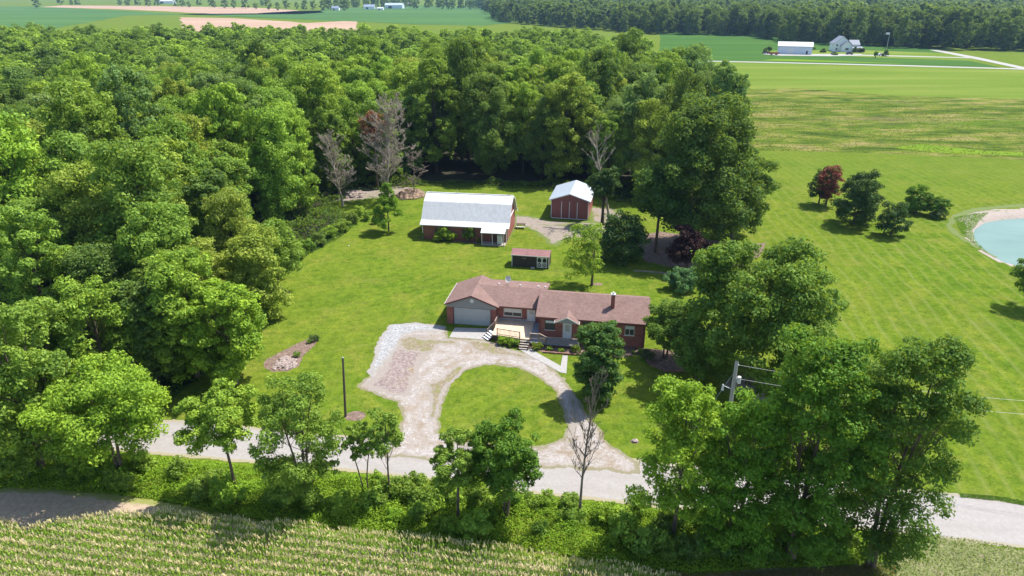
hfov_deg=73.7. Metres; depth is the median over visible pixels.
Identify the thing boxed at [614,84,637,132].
woodland tree
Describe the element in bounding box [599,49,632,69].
woodland tree
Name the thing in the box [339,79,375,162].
woodland tree
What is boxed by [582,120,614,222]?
dead tree
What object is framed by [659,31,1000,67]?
bean field
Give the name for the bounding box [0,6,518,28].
green field
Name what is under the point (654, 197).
broadleaf tree
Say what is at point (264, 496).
ditch shrub
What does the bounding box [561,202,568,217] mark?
door panel
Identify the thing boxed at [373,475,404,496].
ditch shrub
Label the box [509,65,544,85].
woodland tree
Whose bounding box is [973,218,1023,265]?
pond water
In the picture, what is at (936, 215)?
grey shrub
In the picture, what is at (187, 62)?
woodland tree
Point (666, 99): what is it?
woodland tree
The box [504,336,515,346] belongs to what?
shrub
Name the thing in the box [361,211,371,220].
shrub
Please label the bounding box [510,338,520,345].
shrub
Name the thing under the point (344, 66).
woodland tree
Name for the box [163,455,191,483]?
ditch shrub
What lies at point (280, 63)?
woodland tree
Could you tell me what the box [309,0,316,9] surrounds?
hedgerow tree
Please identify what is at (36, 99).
woodland tree
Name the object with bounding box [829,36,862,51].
white farmhouse
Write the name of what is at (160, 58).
woodland tree
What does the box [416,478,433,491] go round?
ditch shrub
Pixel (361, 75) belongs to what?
woodland tree
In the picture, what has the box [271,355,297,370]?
rock pile
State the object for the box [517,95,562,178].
woodland tree
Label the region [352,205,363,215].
shrub
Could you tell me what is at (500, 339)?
shrub
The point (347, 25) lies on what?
tan field
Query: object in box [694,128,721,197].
woodland tree
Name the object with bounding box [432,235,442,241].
shrub
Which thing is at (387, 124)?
woodland tree
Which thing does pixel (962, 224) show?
pond edge grass
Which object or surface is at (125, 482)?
ditch shrub
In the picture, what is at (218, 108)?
woodland tree
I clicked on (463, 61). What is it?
woodland tree
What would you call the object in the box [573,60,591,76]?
woodland tree
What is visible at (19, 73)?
woodland tree
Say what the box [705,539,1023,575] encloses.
dry verge
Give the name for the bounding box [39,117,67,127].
woodland tree
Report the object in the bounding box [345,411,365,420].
pole ring
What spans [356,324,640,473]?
driveway
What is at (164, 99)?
woodland tree
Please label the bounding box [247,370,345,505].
broadleaf tree
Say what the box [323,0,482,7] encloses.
wood belt
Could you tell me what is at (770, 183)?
broadleaf tree
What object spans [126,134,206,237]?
woodland tree
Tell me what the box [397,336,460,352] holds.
worn patch
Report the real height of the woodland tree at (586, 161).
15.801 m
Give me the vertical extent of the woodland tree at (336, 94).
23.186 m
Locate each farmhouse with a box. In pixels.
[331,6,339,9]
[364,4,374,8]
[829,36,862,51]
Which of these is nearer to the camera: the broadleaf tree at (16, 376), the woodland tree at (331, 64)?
the broadleaf tree at (16, 376)
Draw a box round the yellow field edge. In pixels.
[768,59,900,63]
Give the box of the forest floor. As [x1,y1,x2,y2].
[9,142,699,400]
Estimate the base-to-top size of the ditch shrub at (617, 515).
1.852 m
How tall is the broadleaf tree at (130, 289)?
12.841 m
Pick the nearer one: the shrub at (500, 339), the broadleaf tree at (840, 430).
the broadleaf tree at (840, 430)
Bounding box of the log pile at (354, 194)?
[337,189,365,198]
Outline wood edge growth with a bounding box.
[0,221,356,443]
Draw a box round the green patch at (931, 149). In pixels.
[894,144,1022,155]
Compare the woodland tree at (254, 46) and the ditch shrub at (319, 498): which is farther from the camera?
the woodland tree at (254, 46)
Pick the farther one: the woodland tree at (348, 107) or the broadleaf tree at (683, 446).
the woodland tree at (348, 107)
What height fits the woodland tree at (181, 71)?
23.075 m
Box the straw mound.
[395,188,425,199]
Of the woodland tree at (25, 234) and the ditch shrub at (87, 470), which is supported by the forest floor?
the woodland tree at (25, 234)
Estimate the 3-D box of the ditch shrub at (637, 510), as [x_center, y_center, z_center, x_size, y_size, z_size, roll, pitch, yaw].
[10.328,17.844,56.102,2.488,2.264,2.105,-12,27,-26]
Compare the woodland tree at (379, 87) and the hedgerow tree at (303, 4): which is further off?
the hedgerow tree at (303, 4)
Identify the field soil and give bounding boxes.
[0,487,654,575]
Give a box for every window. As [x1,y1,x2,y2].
[503,308,521,317]
[544,320,554,330]
[624,326,634,336]
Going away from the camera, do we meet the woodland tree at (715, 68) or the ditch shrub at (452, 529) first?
the ditch shrub at (452, 529)
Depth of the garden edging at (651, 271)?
104.83 m
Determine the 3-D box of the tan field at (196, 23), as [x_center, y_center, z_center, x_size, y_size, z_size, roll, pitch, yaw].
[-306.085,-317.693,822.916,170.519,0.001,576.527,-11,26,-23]
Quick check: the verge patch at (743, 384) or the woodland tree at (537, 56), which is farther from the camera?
the woodland tree at (537, 56)
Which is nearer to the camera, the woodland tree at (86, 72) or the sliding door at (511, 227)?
the sliding door at (511, 227)
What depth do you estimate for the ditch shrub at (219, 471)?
59.75 m
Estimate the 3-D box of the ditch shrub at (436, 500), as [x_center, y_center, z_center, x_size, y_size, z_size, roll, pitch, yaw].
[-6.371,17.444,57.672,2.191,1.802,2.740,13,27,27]
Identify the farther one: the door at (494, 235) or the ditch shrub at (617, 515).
the door at (494, 235)
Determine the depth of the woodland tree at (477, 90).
151.16 m
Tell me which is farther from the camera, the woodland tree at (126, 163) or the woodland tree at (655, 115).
the woodland tree at (655, 115)
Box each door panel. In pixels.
[552,201,560,217]
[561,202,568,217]
[569,202,576,218]
[577,203,587,218]
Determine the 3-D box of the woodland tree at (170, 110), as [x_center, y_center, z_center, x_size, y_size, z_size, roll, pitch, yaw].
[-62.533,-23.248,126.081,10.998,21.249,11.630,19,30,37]
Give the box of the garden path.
[519,348,567,373]
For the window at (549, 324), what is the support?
in the brick house
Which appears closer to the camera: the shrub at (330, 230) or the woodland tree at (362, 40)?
the shrub at (330, 230)
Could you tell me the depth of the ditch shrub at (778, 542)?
52.59 m
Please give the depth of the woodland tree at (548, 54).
213.19 m
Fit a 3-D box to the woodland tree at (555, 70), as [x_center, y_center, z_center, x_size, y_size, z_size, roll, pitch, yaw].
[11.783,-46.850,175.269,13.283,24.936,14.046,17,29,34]
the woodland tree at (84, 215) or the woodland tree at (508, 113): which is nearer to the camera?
the woodland tree at (84, 215)
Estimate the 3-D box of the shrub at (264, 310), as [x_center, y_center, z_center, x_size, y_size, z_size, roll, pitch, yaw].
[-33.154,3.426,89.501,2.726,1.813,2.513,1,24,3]
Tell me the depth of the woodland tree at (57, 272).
80.00 m
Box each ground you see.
[0,0,1023,575]
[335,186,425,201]
[589,207,625,222]
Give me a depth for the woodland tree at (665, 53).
180.61 m
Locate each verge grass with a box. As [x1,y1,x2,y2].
[960,493,1023,504]
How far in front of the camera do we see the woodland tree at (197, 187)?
97.08 m
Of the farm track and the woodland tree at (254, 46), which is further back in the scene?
the farm track
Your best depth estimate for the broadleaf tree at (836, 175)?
134.18 m
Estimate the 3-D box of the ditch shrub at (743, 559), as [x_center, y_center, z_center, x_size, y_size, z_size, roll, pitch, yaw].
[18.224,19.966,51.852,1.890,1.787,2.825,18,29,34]
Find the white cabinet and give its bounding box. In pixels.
[497,234,501,244]
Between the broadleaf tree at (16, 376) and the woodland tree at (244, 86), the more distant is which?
the woodland tree at (244, 86)
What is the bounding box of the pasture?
[707,62,1023,98]
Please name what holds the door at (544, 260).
in the garden shed
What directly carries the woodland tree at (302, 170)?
on the forest floor
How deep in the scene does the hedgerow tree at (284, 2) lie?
1438.25 m
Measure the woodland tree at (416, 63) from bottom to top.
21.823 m
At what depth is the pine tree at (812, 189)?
136.01 m
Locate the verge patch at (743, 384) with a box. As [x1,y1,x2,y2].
[719,374,786,402]
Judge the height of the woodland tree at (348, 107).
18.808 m
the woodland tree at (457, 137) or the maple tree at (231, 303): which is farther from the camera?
the woodland tree at (457, 137)
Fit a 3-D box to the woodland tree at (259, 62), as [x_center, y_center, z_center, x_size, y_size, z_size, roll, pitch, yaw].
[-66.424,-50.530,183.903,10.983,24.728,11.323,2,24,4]
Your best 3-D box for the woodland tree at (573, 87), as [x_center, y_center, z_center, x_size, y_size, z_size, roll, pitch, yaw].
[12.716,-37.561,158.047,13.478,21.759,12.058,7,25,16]
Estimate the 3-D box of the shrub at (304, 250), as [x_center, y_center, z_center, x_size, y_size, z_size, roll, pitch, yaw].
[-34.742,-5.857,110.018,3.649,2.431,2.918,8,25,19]
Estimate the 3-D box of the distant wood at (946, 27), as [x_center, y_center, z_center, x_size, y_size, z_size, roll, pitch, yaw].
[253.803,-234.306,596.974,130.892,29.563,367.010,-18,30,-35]
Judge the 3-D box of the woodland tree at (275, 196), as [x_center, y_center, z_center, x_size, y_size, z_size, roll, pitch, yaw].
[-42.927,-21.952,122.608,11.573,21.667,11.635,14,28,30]
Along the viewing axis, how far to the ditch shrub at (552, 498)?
57.10 m
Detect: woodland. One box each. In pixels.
[0,22,666,83]
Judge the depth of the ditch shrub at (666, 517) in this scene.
54.91 m
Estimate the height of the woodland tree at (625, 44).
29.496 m
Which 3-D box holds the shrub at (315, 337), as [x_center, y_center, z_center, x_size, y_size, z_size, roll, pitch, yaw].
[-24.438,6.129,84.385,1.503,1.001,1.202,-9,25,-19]
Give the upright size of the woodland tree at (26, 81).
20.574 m
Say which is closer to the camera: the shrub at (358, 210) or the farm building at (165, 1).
the shrub at (358, 210)
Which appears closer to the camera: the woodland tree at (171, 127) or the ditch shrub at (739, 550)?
the ditch shrub at (739, 550)
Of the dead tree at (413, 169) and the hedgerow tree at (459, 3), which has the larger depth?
the hedgerow tree at (459, 3)
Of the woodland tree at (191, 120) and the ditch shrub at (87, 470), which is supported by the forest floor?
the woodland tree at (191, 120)
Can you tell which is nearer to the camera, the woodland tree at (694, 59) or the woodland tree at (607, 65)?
the woodland tree at (607, 65)
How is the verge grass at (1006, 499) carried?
on the ground at (358, 288)
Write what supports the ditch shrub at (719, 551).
on the ground at (358, 288)
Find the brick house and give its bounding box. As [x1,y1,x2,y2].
[444,275,649,349]
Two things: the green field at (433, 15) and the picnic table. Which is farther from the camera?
the green field at (433, 15)
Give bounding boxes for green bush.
[663,266,698,293]
[920,196,953,213]
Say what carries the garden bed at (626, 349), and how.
on the ground at (358, 288)
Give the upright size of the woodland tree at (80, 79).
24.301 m
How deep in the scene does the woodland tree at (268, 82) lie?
142.75 m
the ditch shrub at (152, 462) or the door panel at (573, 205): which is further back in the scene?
the door panel at (573, 205)
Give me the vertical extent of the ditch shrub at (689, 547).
2.436 m
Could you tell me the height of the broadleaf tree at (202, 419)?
11.178 m
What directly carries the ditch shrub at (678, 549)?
on the ground at (358, 288)
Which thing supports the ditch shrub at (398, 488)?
on the ground at (358, 288)
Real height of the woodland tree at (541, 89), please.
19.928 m
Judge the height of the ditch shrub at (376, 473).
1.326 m
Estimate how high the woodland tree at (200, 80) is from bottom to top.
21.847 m
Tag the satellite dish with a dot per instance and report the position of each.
(507, 279)
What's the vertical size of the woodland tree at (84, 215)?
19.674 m
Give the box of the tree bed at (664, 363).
[645,348,684,369]
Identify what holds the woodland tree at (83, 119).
on the forest floor
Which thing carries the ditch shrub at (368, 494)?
on the ground at (358, 288)
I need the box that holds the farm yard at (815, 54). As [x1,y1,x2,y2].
[765,53,861,55]
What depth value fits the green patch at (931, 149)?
183.69 m
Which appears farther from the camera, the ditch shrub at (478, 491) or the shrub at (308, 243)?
the shrub at (308, 243)
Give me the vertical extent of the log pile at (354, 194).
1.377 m
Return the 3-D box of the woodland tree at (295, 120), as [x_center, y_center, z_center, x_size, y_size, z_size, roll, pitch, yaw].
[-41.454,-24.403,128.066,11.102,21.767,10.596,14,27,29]
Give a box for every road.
[41,419,1023,547]
[932,50,1023,68]
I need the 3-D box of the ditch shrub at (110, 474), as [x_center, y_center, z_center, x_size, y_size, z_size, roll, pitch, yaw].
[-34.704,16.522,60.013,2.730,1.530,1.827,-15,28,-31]
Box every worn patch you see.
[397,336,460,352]
[427,364,465,419]
[463,340,534,359]
[564,389,579,446]
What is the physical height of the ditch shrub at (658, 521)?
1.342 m
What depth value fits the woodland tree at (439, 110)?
163.43 m
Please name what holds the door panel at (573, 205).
in the red garage building at (572, 199)
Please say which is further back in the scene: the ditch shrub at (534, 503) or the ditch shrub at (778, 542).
the ditch shrub at (534, 503)
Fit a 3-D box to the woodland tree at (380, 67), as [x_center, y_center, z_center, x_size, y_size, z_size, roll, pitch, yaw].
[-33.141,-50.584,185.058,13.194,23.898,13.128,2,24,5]
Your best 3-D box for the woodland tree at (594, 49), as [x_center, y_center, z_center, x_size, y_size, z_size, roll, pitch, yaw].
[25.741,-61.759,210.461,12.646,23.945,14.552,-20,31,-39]
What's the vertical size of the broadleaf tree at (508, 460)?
9.854 m
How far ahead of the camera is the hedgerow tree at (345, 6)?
1316.96 m
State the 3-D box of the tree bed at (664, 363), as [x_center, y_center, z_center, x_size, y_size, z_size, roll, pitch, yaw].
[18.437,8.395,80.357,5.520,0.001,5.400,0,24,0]
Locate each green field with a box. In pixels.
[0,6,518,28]
[321,5,505,24]
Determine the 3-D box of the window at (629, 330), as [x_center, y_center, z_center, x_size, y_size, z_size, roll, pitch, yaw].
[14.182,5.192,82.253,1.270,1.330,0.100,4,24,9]
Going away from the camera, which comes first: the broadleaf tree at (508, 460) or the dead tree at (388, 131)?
the broadleaf tree at (508, 460)
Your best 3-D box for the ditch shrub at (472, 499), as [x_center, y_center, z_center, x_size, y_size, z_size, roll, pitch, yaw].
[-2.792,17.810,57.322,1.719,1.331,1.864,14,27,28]
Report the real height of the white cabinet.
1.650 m
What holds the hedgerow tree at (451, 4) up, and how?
on the ground at (358, 288)
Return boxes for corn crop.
[0,505,680,575]
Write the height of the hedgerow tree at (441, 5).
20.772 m
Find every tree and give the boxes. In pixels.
[0,65,37,84]
[0,78,29,106]
[0,101,68,219]
[0,109,65,235]
[0,127,71,221]
[0,195,76,303]
[0,205,73,307]
[0,254,38,304]
[0,296,106,409]
[0,301,77,476]
[10,113,47,180]
[15,78,33,91]
[16,349,171,468]
[18,91,67,119]
[25,80,47,103]
[31,0,41,7]
[32,74,128,194]
[33,130,134,264]
[34,160,130,259]
[35,275,151,377]
[38,119,103,213]
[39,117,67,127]
[43,80,56,91]
[45,75,88,115]
[46,64,79,81]
[47,246,107,322]
[55,241,132,325]
[58,51,102,93]
[61,94,116,139]
[84,133,198,264]
[92,64,130,86]
[93,62,166,141]
[102,278,187,383]
[104,99,144,132]
[109,133,142,147]
[112,201,207,287]
[123,247,233,383]
[126,69,152,82]
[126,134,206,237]
[130,249,198,281]
[131,113,216,222]
[137,74,167,93]
[138,102,184,119]
[140,112,220,234]
[142,122,214,144]
[147,85,176,104]
[151,54,175,74]
[153,64,193,86]
[153,71,171,78]
[153,76,195,100]
[153,94,183,115]
[155,61,190,76]
[164,92,198,113]
[171,377,261,484]
[173,277,268,384]
[175,235,243,284]
[178,82,261,192]
[179,168,252,258]
[182,57,195,78]
[188,59,218,78]
[189,72,225,92]
[192,146,256,236]
[196,72,235,88]
[200,136,248,236]
[200,185,261,278]
[205,57,237,71]
[206,121,255,156]
[219,61,236,78]
[219,224,294,319]
[220,0,227,7]
[222,76,259,192]
[228,63,254,81]
[230,0,235,7]
[232,93,270,197]
[238,36,272,78]
[240,103,305,219]
[241,0,249,8]
[242,53,278,80]
[245,65,283,86]
[246,85,308,168]
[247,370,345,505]
[249,216,304,286]
[256,76,309,130]
[256,98,320,213]
[264,0,271,8]
[267,53,296,81]
[282,0,289,8]
[287,62,352,184]
[289,59,319,73]
[292,112,309,174]
[300,0,307,9]
[306,72,356,166]
[306,107,355,192]
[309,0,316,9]
[315,130,354,205]
[318,0,326,9]
[320,58,339,73]
[325,0,332,8]
[329,86,357,159]
[332,94,366,178]
[334,54,372,88]
[339,0,348,9]
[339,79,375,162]
[340,420,377,491]
[345,34,381,82]
[345,65,390,102]
[353,45,385,68]
[353,99,403,176]
[356,91,416,183]
[357,110,386,189]
[366,406,404,502]
[367,78,396,154]
[367,105,404,153]
[369,182,404,231]
[370,54,404,99]
[378,87,425,147]
[379,60,417,151]
[391,95,431,175]
[392,57,421,85]
[393,53,418,66]
[396,150,428,191]
[402,56,459,172]
[402,61,430,85]
[412,0,419,7]
[412,94,425,103]
[420,34,444,58]
[421,43,465,89]
[423,87,451,163]
[429,427,475,519]
[437,0,445,8]
[439,34,487,163]
[447,0,454,8]
[451,115,466,161]
[456,72,511,174]
[457,0,464,7]
[466,86,522,178]
[467,0,474,8]
[469,406,543,521]
[470,36,496,56]
[472,53,497,72]
[479,60,512,80]
[489,51,510,72]
[492,90,520,163]
[501,62,533,84]
[504,81,542,173]
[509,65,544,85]
[516,80,550,164]
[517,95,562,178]
[521,44,548,67]
[529,64,548,84]
[538,71,601,179]
[540,79,595,150]
[541,54,577,94]
[543,52,559,68]
[561,222,604,285]
[562,79,606,170]
[564,47,584,66]
[566,366,608,512]
[572,320,626,404]
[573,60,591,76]
[578,44,623,160]
[582,47,604,63]
[582,110,618,173]
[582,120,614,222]
[586,166,622,224]
[588,110,631,179]
[598,209,651,265]
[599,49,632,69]
[600,97,637,149]
[610,74,632,103]
[614,26,648,69]
[614,71,666,185]
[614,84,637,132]
[616,62,659,89]
[620,98,673,178]
[625,374,729,537]
[630,155,694,252]
[631,88,675,170]
[636,55,656,63]
[641,298,689,359]
[645,90,766,247]
[646,48,686,82]
[648,66,708,157]
[652,57,679,86]
[659,83,685,113]
[665,224,712,268]
[667,45,683,59]
[668,318,733,383]
[680,233,849,400]
[681,43,710,69]
[681,44,713,74]
[689,386,792,569]
[694,70,719,96]
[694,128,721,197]
[697,148,783,238]
[706,59,749,141]
[707,79,751,124]
[708,62,721,90]
[713,63,735,76]
[751,322,900,569]
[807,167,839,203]
[815,165,844,205]
[830,169,886,226]
[830,332,995,574]
[857,48,864,52]
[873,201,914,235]
[881,49,889,55]
[1008,258,1023,296]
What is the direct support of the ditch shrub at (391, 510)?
on the ground at (358, 288)
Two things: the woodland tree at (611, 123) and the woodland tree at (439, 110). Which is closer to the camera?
the woodland tree at (611, 123)
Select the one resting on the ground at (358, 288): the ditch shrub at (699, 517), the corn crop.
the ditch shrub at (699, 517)
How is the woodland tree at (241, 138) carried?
on the forest floor
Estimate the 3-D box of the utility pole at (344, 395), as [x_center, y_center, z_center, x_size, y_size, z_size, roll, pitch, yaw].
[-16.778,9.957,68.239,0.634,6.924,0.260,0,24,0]
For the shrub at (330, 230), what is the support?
on the forest floor
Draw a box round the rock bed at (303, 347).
[264,338,317,371]
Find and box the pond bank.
[945,204,1023,257]
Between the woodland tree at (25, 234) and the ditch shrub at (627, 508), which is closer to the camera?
the ditch shrub at (627, 508)
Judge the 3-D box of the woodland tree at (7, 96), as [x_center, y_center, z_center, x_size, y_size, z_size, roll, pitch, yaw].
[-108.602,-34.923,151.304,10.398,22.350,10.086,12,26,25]
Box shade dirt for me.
[639,231,765,267]
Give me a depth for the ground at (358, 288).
97.09 m
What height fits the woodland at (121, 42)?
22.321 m
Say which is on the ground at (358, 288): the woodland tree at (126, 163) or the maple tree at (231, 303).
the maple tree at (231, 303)
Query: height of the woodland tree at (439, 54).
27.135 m
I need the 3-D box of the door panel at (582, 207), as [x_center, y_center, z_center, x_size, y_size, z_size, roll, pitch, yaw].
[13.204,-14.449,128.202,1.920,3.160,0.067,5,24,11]
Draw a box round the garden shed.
[511,248,551,268]
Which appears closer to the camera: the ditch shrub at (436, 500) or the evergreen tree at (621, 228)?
the ditch shrub at (436, 500)
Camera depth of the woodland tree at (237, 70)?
179.76 m
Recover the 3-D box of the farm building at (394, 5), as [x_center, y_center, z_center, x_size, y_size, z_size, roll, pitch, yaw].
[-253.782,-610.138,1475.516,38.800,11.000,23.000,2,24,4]
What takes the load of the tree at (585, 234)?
on the ground at (358, 288)
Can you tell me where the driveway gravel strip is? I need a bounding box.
[366,322,445,377]
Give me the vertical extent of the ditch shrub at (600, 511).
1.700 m
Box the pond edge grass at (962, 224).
[954,212,988,251]
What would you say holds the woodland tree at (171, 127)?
on the forest floor
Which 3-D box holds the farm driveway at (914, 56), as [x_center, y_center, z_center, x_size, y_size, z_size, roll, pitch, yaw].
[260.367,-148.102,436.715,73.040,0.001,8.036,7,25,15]
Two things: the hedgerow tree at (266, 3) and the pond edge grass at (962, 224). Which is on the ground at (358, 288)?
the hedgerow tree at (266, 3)
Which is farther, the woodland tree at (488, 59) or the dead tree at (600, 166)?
the woodland tree at (488, 59)
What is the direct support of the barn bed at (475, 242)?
on the ground at (358, 288)
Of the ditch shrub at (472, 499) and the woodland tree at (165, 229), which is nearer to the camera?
the ditch shrub at (472, 499)
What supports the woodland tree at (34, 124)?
on the forest floor
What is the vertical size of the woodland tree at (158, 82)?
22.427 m
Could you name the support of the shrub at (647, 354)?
on the tree bed at (664, 363)
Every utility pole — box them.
[342,357,346,416]
[721,361,740,448]
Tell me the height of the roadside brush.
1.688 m
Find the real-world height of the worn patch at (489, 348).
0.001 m
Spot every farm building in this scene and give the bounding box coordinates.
[158,0,174,3]
[385,3,403,8]
[777,41,813,54]
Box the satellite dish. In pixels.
[505,276,510,283]
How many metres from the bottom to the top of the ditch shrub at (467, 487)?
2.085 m
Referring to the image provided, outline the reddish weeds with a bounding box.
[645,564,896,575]
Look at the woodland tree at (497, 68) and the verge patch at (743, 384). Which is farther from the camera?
the woodland tree at (497, 68)
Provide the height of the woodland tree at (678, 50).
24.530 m
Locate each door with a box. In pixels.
[453,307,490,325]
[493,234,496,241]
[508,211,513,238]
[527,310,534,321]
[537,257,541,267]
[542,257,546,267]
[562,323,571,337]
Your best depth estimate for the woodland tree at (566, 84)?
148.15 m
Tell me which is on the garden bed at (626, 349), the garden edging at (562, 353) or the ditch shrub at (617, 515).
the garden edging at (562, 353)
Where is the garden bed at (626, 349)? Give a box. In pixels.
[495,340,647,356]
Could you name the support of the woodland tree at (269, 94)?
on the forest floor
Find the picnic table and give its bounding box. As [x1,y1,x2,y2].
[516,223,525,228]
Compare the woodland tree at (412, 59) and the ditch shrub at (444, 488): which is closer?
the ditch shrub at (444, 488)
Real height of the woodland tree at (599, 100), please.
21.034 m
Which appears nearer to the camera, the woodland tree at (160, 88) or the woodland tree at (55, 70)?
the woodland tree at (160, 88)
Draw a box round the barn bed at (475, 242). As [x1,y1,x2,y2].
[420,237,479,243]
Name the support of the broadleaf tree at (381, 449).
on the ground at (358, 288)
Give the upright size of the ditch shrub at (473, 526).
2.564 m
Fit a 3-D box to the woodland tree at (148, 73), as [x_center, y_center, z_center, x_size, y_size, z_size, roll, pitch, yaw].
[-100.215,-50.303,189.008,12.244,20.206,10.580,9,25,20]
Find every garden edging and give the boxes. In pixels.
[543,351,577,355]
[634,270,666,273]
[643,353,684,371]
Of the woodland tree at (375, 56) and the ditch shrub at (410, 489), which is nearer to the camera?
the ditch shrub at (410, 489)
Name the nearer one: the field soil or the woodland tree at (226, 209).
the field soil
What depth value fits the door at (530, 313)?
87.20 m
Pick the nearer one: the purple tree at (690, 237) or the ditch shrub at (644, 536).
the ditch shrub at (644, 536)
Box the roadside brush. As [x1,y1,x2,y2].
[0,444,894,572]
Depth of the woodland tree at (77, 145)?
93.89 m
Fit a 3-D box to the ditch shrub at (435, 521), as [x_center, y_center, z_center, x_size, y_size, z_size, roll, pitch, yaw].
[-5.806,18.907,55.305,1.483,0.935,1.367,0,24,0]
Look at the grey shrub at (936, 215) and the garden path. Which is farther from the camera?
the grey shrub at (936, 215)
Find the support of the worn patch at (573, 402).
on the driveway at (419, 429)
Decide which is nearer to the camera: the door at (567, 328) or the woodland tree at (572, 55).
the door at (567, 328)
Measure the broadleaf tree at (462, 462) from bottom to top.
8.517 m
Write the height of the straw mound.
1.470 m
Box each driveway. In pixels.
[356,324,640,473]
[858,55,967,57]
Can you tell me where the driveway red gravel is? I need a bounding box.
[363,334,437,395]
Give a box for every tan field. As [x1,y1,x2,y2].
[47,5,299,13]
[179,17,307,31]
[307,21,356,30]
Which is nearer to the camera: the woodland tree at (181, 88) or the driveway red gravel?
the driveway red gravel
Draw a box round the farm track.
[713,61,1023,69]
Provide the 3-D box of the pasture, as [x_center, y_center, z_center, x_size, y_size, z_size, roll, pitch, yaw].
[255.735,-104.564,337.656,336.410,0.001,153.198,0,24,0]
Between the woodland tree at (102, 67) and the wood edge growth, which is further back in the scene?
the woodland tree at (102, 67)
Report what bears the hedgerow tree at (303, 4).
on the ground at (358, 288)
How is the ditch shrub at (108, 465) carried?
on the ground at (358, 288)
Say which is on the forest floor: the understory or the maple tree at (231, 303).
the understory
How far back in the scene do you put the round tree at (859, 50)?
463.08 m
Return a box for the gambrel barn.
[420,190,517,245]
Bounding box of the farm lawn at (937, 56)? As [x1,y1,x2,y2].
[768,50,978,60]
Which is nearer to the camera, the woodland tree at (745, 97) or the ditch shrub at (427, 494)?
the ditch shrub at (427, 494)
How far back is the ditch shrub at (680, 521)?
54.23 m
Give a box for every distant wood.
[482,0,1023,29]
[610,0,1023,49]
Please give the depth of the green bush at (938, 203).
129.00 m
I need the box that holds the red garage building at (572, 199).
[549,180,594,219]
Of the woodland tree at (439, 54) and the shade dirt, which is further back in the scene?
the woodland tree at (439, 54)
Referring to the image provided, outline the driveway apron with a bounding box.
[450,327,493,339]
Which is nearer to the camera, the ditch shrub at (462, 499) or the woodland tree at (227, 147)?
the ditch shrub at (462, 499)
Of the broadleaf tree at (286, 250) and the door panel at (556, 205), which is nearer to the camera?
the broadleaf tree at (286, 250)
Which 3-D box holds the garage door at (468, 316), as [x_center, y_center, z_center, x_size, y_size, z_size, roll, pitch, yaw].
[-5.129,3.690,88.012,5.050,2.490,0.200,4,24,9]
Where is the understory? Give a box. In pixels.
[0,171,646,404]
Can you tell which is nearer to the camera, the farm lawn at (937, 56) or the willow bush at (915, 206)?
the willow bush at (915, 206)
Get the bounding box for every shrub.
[10,459,43,479]
[52,461,79,481]
[65,455,103,479]
[100,467,133,487]
[102,461,116,474]
[109,473,136,491]
[128,448,159,471]
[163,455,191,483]
[185,474,213,503]
[200,467,224,483]
[207,484,226,507]
[208,470,242,490]
[209,480,236,508]
[220,483,253,507]
[252,308,269,318]
[261,492,271,506]
[268,489,293,508]
[296,247,306,257]
[299,238,315,252]
[299,487,326,511]
[309,334,320,341]
[312,231,326,244]
[321,225,337,238]
[328,489,356,516]
[332,218,351,231]
[341,211,359,223]
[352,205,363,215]
[358,485,388,510]
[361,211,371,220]
[364,469,385,485]
[367,491,390,509]
[369,475,380,485]
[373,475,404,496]
[380,475,406,496]
[385,506,404,520]
[395,509,409,520]
[400,472,427,503]
[402,470,424,485]
[406,501,431,520]
[409,499,436,520]
[410,481,443,506]
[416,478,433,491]
[422,486,447,509]
[428,476,447,490]
[431,515,446,527]
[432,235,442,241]
[434,227,448,240]
[434,478,461,503]
[438,515,457,532]
[444,230,457,240]
[446,520,463,537]
[447,487,467,506]
[457,505,494,542]
[459,477,485,493]
[461,227,475,241]
[463,484,489,505]
[468,491,487,507]
[480,494,502,516]
[481,507,497,518]
[497,335,508,344]
[502,492,521,511]
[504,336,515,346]
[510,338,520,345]
[521,490,543,512]
[530,519,548,539]
[531,342,543,349]
[537,487,558,509]
[557,491,578,517]
[564,507,588,527]
[570,344,580,352]
[592,502,619,522]
[605,501,617,511]
[608,508,632,528]
[608,509,640,548]
[619,505,634,518]
[623,490,651,515]
[631,523,669,558]
[640,349,656,360]
[650,516,670,531]
[650,529,675,559]
[651,521,674,537]
[656,510,677,523]
[666,542,684,559]
[674,529,709,563]
[677,515,692,533]
[683,503,706,528]
[702,539,721,558]
[703,530,736,558]
[736,539,759,561]
[737,542,766,567]
[775,536,786,551]
[837,533,852,548]
[848,529,859,545]
[929,208,949,218]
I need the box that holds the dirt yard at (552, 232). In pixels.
[508,214,612,245]
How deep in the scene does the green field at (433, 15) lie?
1092.41 m
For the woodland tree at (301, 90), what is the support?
on the forest floor
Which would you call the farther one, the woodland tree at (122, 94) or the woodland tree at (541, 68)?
the woodland tree at (541, 68)
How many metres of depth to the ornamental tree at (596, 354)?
69.58 m
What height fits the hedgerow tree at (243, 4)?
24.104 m
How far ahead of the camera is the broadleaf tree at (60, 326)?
64.99 m
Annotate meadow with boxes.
[744,88,1023,159]
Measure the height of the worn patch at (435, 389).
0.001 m
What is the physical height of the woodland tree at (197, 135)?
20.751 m
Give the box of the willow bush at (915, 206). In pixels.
[903,184,933,213]

